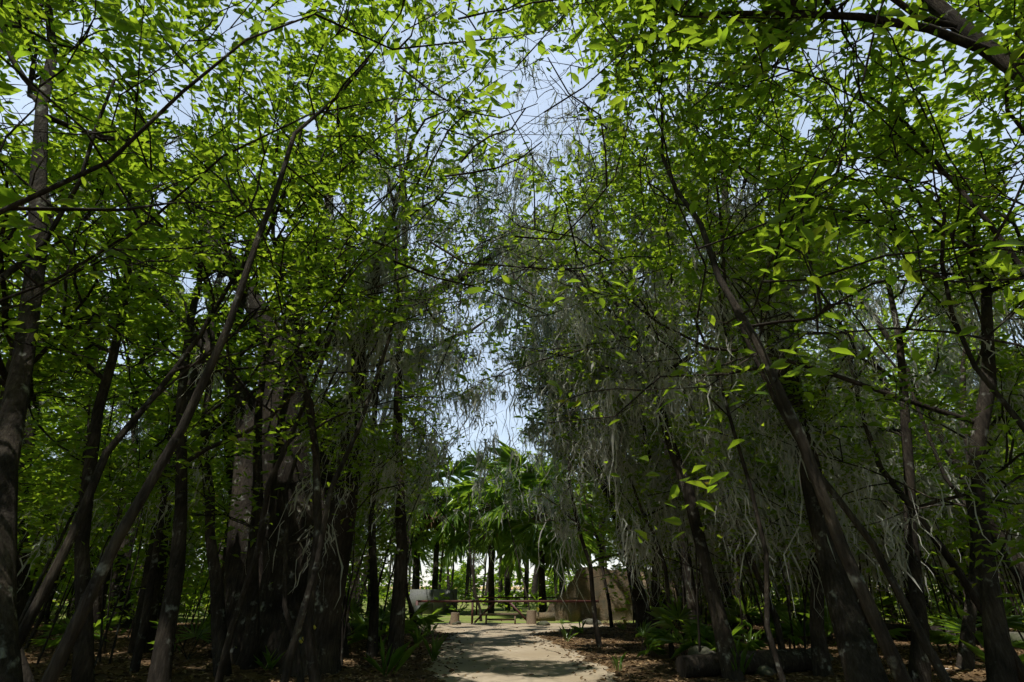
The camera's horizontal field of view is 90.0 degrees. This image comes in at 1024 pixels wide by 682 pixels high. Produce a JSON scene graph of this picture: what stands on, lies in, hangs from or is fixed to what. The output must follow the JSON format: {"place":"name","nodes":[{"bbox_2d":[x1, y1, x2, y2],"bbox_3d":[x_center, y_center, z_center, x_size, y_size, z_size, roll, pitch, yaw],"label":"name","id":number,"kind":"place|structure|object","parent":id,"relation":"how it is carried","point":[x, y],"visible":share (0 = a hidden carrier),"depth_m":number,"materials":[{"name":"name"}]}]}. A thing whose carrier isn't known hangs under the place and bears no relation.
{"place":"outdoors","nodes":[
{"label":"outdoors","id":0,"kind":"place"},
{"bbox_2d":[53,590,938,598],"bbox_3d":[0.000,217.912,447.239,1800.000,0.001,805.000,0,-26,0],"label":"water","id":1,"kind":"structure","parent":0,"point":[515,594],"depth_m":125.14,"materials":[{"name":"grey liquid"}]},
{"bbox_2d":[0,0,1023,588],"label":"sky","id":2,"kind":"structure","parent":0,"point":[292,8],"materials":[{"name":"blue"}]},
{"bbox_2d":[419,623,617,681],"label":"path","id":3,"kind":"structure","parent":0,"point":[492,643],"depth_m":12.74,"materials":[{"name":"beige sand"}]},
{"bbox_2d":[450,610,535,624],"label":"stumps","id":4,"kind":"object","parent":3,"relation":"on","point":[530,617],"visible":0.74,"depth_m":24.72,"materials":[{"name":"brown wood"}]},
{"bbox_2d":[483,613,517,623],"bbox_3d":[-0.550,13.462,24.814,1.700,0.460,0.320,0,-26,0],"label":"bench","id":5,"kind":"object","parent":3,"relation":"on","point":[486,614],"visible":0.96,"depth_m":24.75,"materials":[{"name":"brown wood"}]},
{"bbox_2d":[536,621,549,625],"bbox_3d":[1.448,13.188,23.918,0.662,0.203,0.555,-21,-33,36],"label":"rock","id":6,"kind":"object","parent":3,"relation":"on","point":[543,623],"visible":0.91,"depth_m":23.72,"materials":[{"name":"grey stone"}]},
{"bbox_2d":[582,618,601,624],"bbox_3d":[3.850,13.530,24.691,1.017,0.271,0.724,-22,-33,38],"label":"rock","id":7,"kind":"object","parent":3,"relation":"on","point":[589,621],"visible":0.62,"depth_m":24.45,"materials":[{"name":"grey stone"}]},
{"bbox_2d":[22,589,1023,681],"bbox_3d":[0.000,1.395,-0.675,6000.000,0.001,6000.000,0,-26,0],"label":"ground","id":8,"kind":"structure","parent":0,"point":[418,673],"depth_m":11.91,"materials":[{"name":"brown soil"}]},
{"bbox_2d":[414,605,422,616],"bbox_3d":[-4.600,13.405,25.087,0.420,0.800,0.060,0,-26,0],"label":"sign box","id":9,"kind":"object","parent":8,"relation":"on","point":[416,607],"visible":0.21,"depth_m":25.18,"materials":[{"name":"grey"}]},
{"bbox_2d":[0,0,1023,681],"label":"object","id":10,"kind":"object","parent":8,"relation":"on","point":[254,612],"visible":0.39,"depth_m":9.90,"materials":[{"name":"brown plant"}]},
{"bbox_2d":[0,0,1023,615],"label":"leaves","id":11,"kind":"object","parent":10,"relation":"attached to","point":[696,36],"visible":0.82,"depth_m":8.57,"materials":[{"name":"green plant"}]},
{"bbox_2d":[0,0,1023,632],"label":"spanish moss","id":12,"kind":"object","parent":10,"relation":"attached to","point":[584,328],"visible":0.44,"depth_m":13.97,"materials":[{"name":"plant"}]},
{"bbox_2d":[0,0,1023,633],"bbox_3d":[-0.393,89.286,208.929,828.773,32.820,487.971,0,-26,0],"label":"trees","id":13,"kind":"object","parent":8,"relation":"on","point":[46,478],"visible":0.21,"depth_m":17.55,"materials":[{"name":"green plant"}]},
{"bbox_2d":[0,0,1023,667],"bbox_3d":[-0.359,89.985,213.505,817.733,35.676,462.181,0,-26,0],"label":"trees","id":14,"kind":"object","parent":8,"relation":"on","point":[74,270],"visible":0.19,"depth_m":9.03,"materials":[{"name":"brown plant"}]},
{"bbox_2d":[22,501,1023,681],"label":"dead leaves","id":15,"kind":"object","parent":8,"relation":"on","point":[418,662],"visible":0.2,"depth_m":12.15,"materials":[{"name":"brown plant"}]},
{"bbox_2d":[29,439,1023,675],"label":"palm plants","id":16,"kind":"object","parent":8,"relation":"on","point":[458,545],"visible":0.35,"depth_m":22.10,"materials":[{"name":"green plant"}]},
{"bbox_2d":[688,645,716,654],"bbox_3d":[4.356,7.016,11.376,0.868,0.428,1.198,-7,-27,14],"label":"rock","id":17,"kind":"object","parent":8,"relation":"on","point":[693,650],"visible":0.16,"depth_m":11.29,"materials":[{"name":"grey stone"}]},
{"bbox_2d":[675,648,811,677],"bbox_3d":[4.736,6.514,10.362,3.028,0.441,0.428,8,-27,-15],"label":"fallen log","id":18,"kind":"object","parent":8,"relation":"on","point":[791,660],"visible":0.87,"depth_m":10.24,"materials":[{"name":"brown wood"}]},
{"bbox_2d":[749,665,777,675],"bbox_3d":[5.062,6.639,10.371,0.502,0.204,0.584,13,-29,-25],"label":"rock","id":19,"kind":"object","parent":8,"relation":"on","point":[765,670],"visible":0.62,"depth_m":10.16,"materials":[{"name":"grey stone"}]},
{"bbox_2d":[806,648,833,660],"bbox_3d":[7.446,7.612,12.453,0.640,0.276,0.830,-12,-28,23],"label":"rock","id":20,"kind":"object","parent":8,"relation":"on","point":[831,656],"visible":0.14,"depth_m":12.33,"materials":[{"name":"grey stone"}]},
{"bbox_2d":[866,623,982,644],"bbox_3d":[13.258,9.766,17.204,0.477,0.506,4.289,17,-30,-31],"label":"fallen log","id":21,"kind":"object","parent":8,"relation":"on","point":[890,626],"visible":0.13,"depth_m":17.03,"materials":[{"name":"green wood"}]},
{"bbox_2d":[1009,632,1023,648],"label":"rock","id":22,"kind":"object","parent":8,"relation":"on","point":[1014,636],"visible":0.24,"depth_m":14.74,"materials":[{"name":"grey stone"}]},
{"bbox_2d":[34,599,1022,622],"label":"lawn","id":23,"kind":"structure","parent":0,"point":[464,617],"depth_m":32.49,"materials":[{"name":"green plant"}]},
{"bbox_2d":[408,589,457,613],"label":"concrete wall","id":24,"kind":"structure","parent":23,"relation":"on","point":[424,594],"depth_m":34.78,"materials":[{"name":"grey concrete"}]},
{"bbox_2d":[416,597,598,623],"bbox_3d":[-0.230,15.279,29.262,9.060,1.060,9.110,0,-26,0],"label":"gate bar","id":25,"kind":"object","parent":23,"relation":"on","point":[488,608],"visible":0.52,"depth_m":25.36,"materials":[{"name":"brown wood"}]},
{"bbox_2d":[536,567,738,621],"bbox_3d":[6.892,13.787,28.010,11.310,2.656,2.019,2,-26,-4],"label":"tabby ruin","id":26,"kind":"object","parent":23,"relation":"on","point":[578,611],"visible":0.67,"depth_m":27.88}
]}

